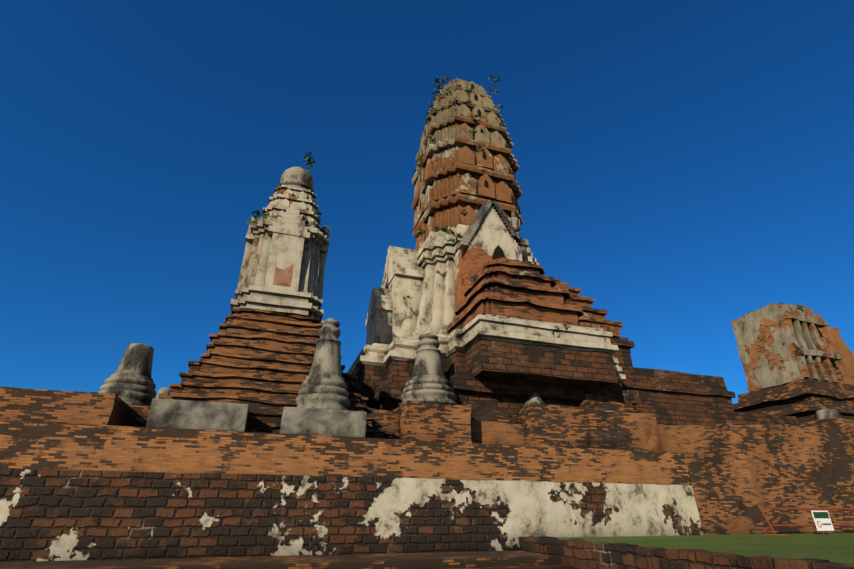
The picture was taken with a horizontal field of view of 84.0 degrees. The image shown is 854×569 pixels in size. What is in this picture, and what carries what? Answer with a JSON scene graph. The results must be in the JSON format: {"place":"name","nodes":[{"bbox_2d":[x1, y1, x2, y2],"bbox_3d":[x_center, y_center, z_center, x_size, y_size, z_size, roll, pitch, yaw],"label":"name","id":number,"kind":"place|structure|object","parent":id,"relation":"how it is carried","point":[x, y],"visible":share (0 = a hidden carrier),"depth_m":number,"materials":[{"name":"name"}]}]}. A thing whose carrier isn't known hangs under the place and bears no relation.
{"place":"outdoors","nodes":[
{"label":"outdoors","id":0,"kind":"place"},
{"bbox_2d":[126,405,149,426],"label":"brick block","id":1,"kind":"structure","parent":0,"point":[138,412],"depth_m":15.47,"materials":[{"name":"brown brick"}]},
{"bbox_2d":[0,0,853,403],"label":"sky","id":2,"kind":"structure","parent":0,"point":[687,166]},
{"bbox_2d":[246,74,756,312],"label":"green weeds","id":3,"kind":"object","parent":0,"point":[443,229],"visible":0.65,"depth_m":32.66,"materials":[{"name":"green plant"}]},
{"bbox_2d":[508,212,520,237],"bbox_3d":[5.296,-3.385,28.594,0.782,2.400,0.609,8,-27,-17],"label":"prang guardian statue","id":4,"kind":"object","parent":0,"point":[514,221],"visible":0.5,"depth_m":28.60,"materials":[{"name":"grey stone"}]},
{"bbox_2d":[610,337,634,366],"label":"brick pier","id":5,"kind":"structure","parent":0,"point":[622,354],"depth_m":29.01,"materials":[{"name":"brown brick"}]},
{"bbox_2d":[556,533,853,563],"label":"lawn","id":6,"kind":"structure","parent":0,"point":[835,547],"depth_m":12.35,"materials":[{"name":"green plant"}]},
{"bbox_2d":[657,417,853,534],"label":"brick wall","id":7,"kind":"structure","parent":6,"relation":"on","point":[740,476],"depth_m":20.71,"materials":[{"name":"brown brick"}]},
{"bbox_2d":[733,379,853,423],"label":"ruined brick base","id":8,"kind":"object","parent":7,"relation":"on","point":[803,400],"visible":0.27,"depth_m":29.35,"materials":[{"name":"brown brick"}]},
{"bbox_2d":[813,313,853,384],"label":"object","id":9,"kind":"object","parent":8,"relation":"on","point":[837,345],"visible":0.17,"depth_m":33.51,"materials":[{"name":"orange brick"}]},
{"bbox_2d":[731,303,844,392],"bbox_3d":[24.696,4.419,32.635,4.470,5.767,4.168,8,-27,-17],"label":"ruin stucco face","id":10,"kind":"object","parent":9,"relation":"attached to","point":[778,344],"visible":0.79,"depth_m":31.39},
{"bbox_2d":[816,409,842,419],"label":"stone block","id":11,"kind":"structure","parent":7,"relation":"on","point":[825,413],"depth_m":26.94,"materials":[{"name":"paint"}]},
{"bbox_2d":[760,507,853,535],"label":"railing","id":12,"kind":"object","parent":6,"relation":"on","point":[770,525],"visible":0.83,"depth_m":18.68,"materials":[{"name":"metal"}]},
{"bbox_2d":[811,511,833,530],"bbox_3d":[15.759,9.404,18.898,0.920,0.720,0.020,8,-27,-17],"label":"sign panel","id":13,"kind":"object","parent":6,"relation":"on","point":[826,527],"visible":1,"depth_m":18.84,"materials":[{"name":"white plastic"}]},
{"bbox_2d":[813,512,828,517],"bbox_3d":[15.762,9.225,18.977,0.840,0.230,0.010,8,-27,-17],"label":"sign header","id":14,"kind":"object","parent":13,"relation":"attached to","point":[820,514],"visible":1,"depth_m":18.97},
{"bbox_3d":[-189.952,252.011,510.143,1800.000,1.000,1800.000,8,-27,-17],"label":"ground","id":15,"kind":"structure","parent":0,"visible":0},
{"bbox_2d":[0,550,568,568],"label":"brick ledge","id":16,"kind":"object","parent":15,"relation":"on","point":[517,559],"visible":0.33,"depth_m":12.00,"materials":[{"name":"brown brick"}]},
{"bbox_2d":[0,469,702,561],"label":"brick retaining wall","id":17,"kind":"structure","parent":15,"relation":"on","point":[56,515],"depth_m":13.92,"materials":[{"name":"brick"}]},
{"bbox_2d":[0,421,690,484],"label":"brick terrace wall","id":18,"kind":"structure","parent":17,"relation":"on","point":[28,445],"depth_m":14.70,"materials":[{"name":"brown brick"}]},
{"bbox_2d":[0,386,130,425],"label":"parapet","id":19,"kind":"structure","parent":18,"relation":"on","point":[63,407],"depth_m":13.28,"materials":[{"name":"brick"}]},
{"bbox_2d":[99,343,155,405],"bbox_3d":[-10.465,3.292,16.872,1.900,2.395,1.900,8,-27,-17],"label":"stupa","id":20,"kind":"object","parent":18,"relation":"on","point":[129,381],"visible":0.75,"depth_m":16.39,"materials":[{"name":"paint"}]},
{"bbox_2d":[156,387,170,397],"bbox_3d":[-11.496,5.811,20.302,1.200,2.788,1.200,8,-27,-17],"label":"stone fragment","id":21,"kind":"object","parent":18,"relation":"on","point":[165,390],"visible":0.04,"depth_m":20.62,"materials":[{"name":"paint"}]},
{"bbox_2d":[146,398,248,431],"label":"concrete plinth","id":22,"kind":"structure","parent":18,"relation":"on","point":[185,414],"depth_m":14.25,"materials":[{"name":"grey concrete"}]},
{"bbox_2d":[133,308,395,438],"bbox_3d":[-6.287,4.303,20.060,8.491,5.433,8.475,8,-27,-17],"label":"stepped brick base","id":23,"kind":"object","parent":18,"relation":"on","point":[259,361],"visible":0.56,"depth_m":17.34,"materials":[{"name":"brown brick"}]},
{"bbox_2d":[230,204,328,322],"bbox_3d":[-6.719,-0.539,22.261,3.812,5.354,3.809,8,-27,-17],"label":"chedi body","id":24,"kind":"object","parent":23,"relation":"on","point":[288,238],"visible":0.83,"depth_m":20.84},
{"bbox_2d":[273,263,293,286],"bbox_3d":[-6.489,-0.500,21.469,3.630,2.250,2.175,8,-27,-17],"label":"exposed brick patch","id":25,"kind":"object","parent":24,"relation":"attached to","point":[282,277],"visible":0.33,"depth_m":20.24,"materials":[{"name":"brown brick"}]},
{"bbox_2d":[260,185,320,228],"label":"chedi upper tiers","id":26,"kind":"object","parent":24,"relation":"on","point":[282,198],"visible":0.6,"depth_m":22.76,"materials":[{"name":"beige paint"}]},
{"bbox_2d":[278,167,313,191],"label":"dome","id":27,"kind":"structure","parent":26,"relation":"on","point":[299,177],"depth_m":23.85,"materials":[{"name":"grey stone"}]},
{"bbox_2d":[303,151,314,171],"bbox_3d":[-6.242,-6.379,25.039,0.648,1.430,0.759,8,-27,-17],"label":"sapling","id":28,"kind":"object","parent":27,"relation":"on","point":[310,164],"depth_m":25.05,"materials":[{"name":"green plant"}]},
{"bbox_2d":[280,407,366,437],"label":"concrete plinth","id":29,"kind":"structure","parent":18,"relation":"on","point":[313,421],"depth_m":15.32,"materials":[{"name":"grey concrete"}]},
{"bbox_2d":[295,318,349,410],"bbox_3d":[-3.713,3.012,17.527,1.960,3.693,1.960,8,-27,-17],"label":"stupa","id":30,"kind":"object","parent":29,"relation":"on","point":[324,385],"visible":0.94,"depth_m":16.80,"materials":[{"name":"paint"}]},
{"bbox_2d":[367,400,661,451],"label":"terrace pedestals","id":31,"kind":"object","parent":18,"relation":"on","point":[553,425],"visible":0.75,"depth_m":18.66,"materials":[{"name":"brick"}]},
{"bbox_2d":[400,333,456,405],"bbox_3d":[0.064,3.489,19.287,2.240,3.086,2.240,8,-27,-17],"label":"stupa","id":32,"kind":"object","parent":31,"relation":"on","point":[428,382],"visible":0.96,"depth_m":18.47,"materials":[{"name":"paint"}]},
{"bbox_2d":[524,392,545,406],"bbox_3d":[4.569,5.004,20.222,1.100,0.786,1.100,8,-27,-17],"label":"stone fragment","id":33,"kind":"object","parent":31,"relation":"on","point":[535,398],"visible":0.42,"depth_m":19.98,"materials":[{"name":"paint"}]},
{"bbox_2d":[471,386,638,423],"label":"terrace rubble mounds","id":34,"kind":"object","parent":31,"relation":"on","point":[479,412],"visible":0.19,"depth_m":20.45,"materials":[{"name":"brick"}]},
{"bbox_2d":[353,339,798,426],"bbox_3d":[7.386,8.418,28.473,26.072,5.615,17.584,8,-27,-17],"label":"brick base","id":35,"kind":"object","parent":18,"relation":"on","point":[510,377],"visible":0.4,"depth_m":20.75,"materials":[{"name":"brown brick"}]},
{"bbox_2d":[411,135,522,249],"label":"tower","id":36,"kind":"structure","parent":35,"relation":"on","point":[457,171],"depth_m":31.55,"materials":[{"name":"brick"}]},
{"bbox_2d":[419,84,488,236],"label":"niches","id":37,"kind":"object","parent":36,"relation":"on","point":[486,184],"visible":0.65,"depth_m":33.81,"materials":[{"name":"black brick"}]},
{"bbox_2d":[415,78,513,170],"bbox_3d":[2.790,-12.332,37.454,6.715,8.738,6.707,8,-27,-17],"label":"tower top","id":38,"kind":"object","parent":36,"relation":"on","point":[451,118],"visible":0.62,"depth_m":34.32,"materials":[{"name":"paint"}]},
{"bbox_2d":[347,313,625,382],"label":"cornice","id":39,"kind":"structure","parent":35,"relation":"on","point":[475,330],"depth_m":20.76,"materials":[{"name":"white paint"}]},
{"bbox_2d":[365,224,538,364],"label":"stucco wall","id":40,"kind":"structure","parent":39,"relation":"on","point":[423,276],"depth_m":27.61,"materials":[{"name":"beige paint"}]},
{"bbox_2d":[454,206,522,306],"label":"gable wall","id":41,"kind":"structure","parent":40,"relation":"attached to","point":[491,234],"depth_m":26.25,"materials":[{"name":"beige paint"}]},
{"bbox_2d":[457,199,528,262],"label":"gable trim","id":42,"kind":"structure","parent":41,"relation":"attached to","point":[470,232],"depth_m":26.98,"materials":[{"name":"grey stone"}]},
{"bbox_2d":[493,245,505,259],"bbox_3d":[3.966,-1.284,25.837,0.850,2.000,0.001,8,-27,-17],"label":"niche","id":43,"kind":"object","parent":41,"relation":"in","point":[498,253],"visible":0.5,"depth_m":26.05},
{"bbox_2d":[554,278,622,336],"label":"stepped brick roof","id":44,"kind":"structure","parent":39,"relation":"on","point":[592,318],"depth_m":30.03,"materials":[{"name":"brown brick"}]},
{"bbox_2d":[446,257,583,332],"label":"stepped brick roof","id":45,"kind":"structure","parent":35,"relation":"on","point":[504,286],"depth_m":21.96,"materials":[{"name":"brown brick"}]},
{"bbox_2d":[415,84,802,334],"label":"dry weeds","id":46,"kind":"object","parent":35,"relation":"on","point":[419,233],"visible":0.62,"depth_m":32.79,"materials":[{"name":"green plant"}]},
{"bbox_2d":[519,536,853,568],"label":"laterite kerb","id":47,"kind":"structure","parent":15,"relation":"on","point":[577,554],"depth_m":9.82,"materials":[{"name":"brown brick"}]}
]}

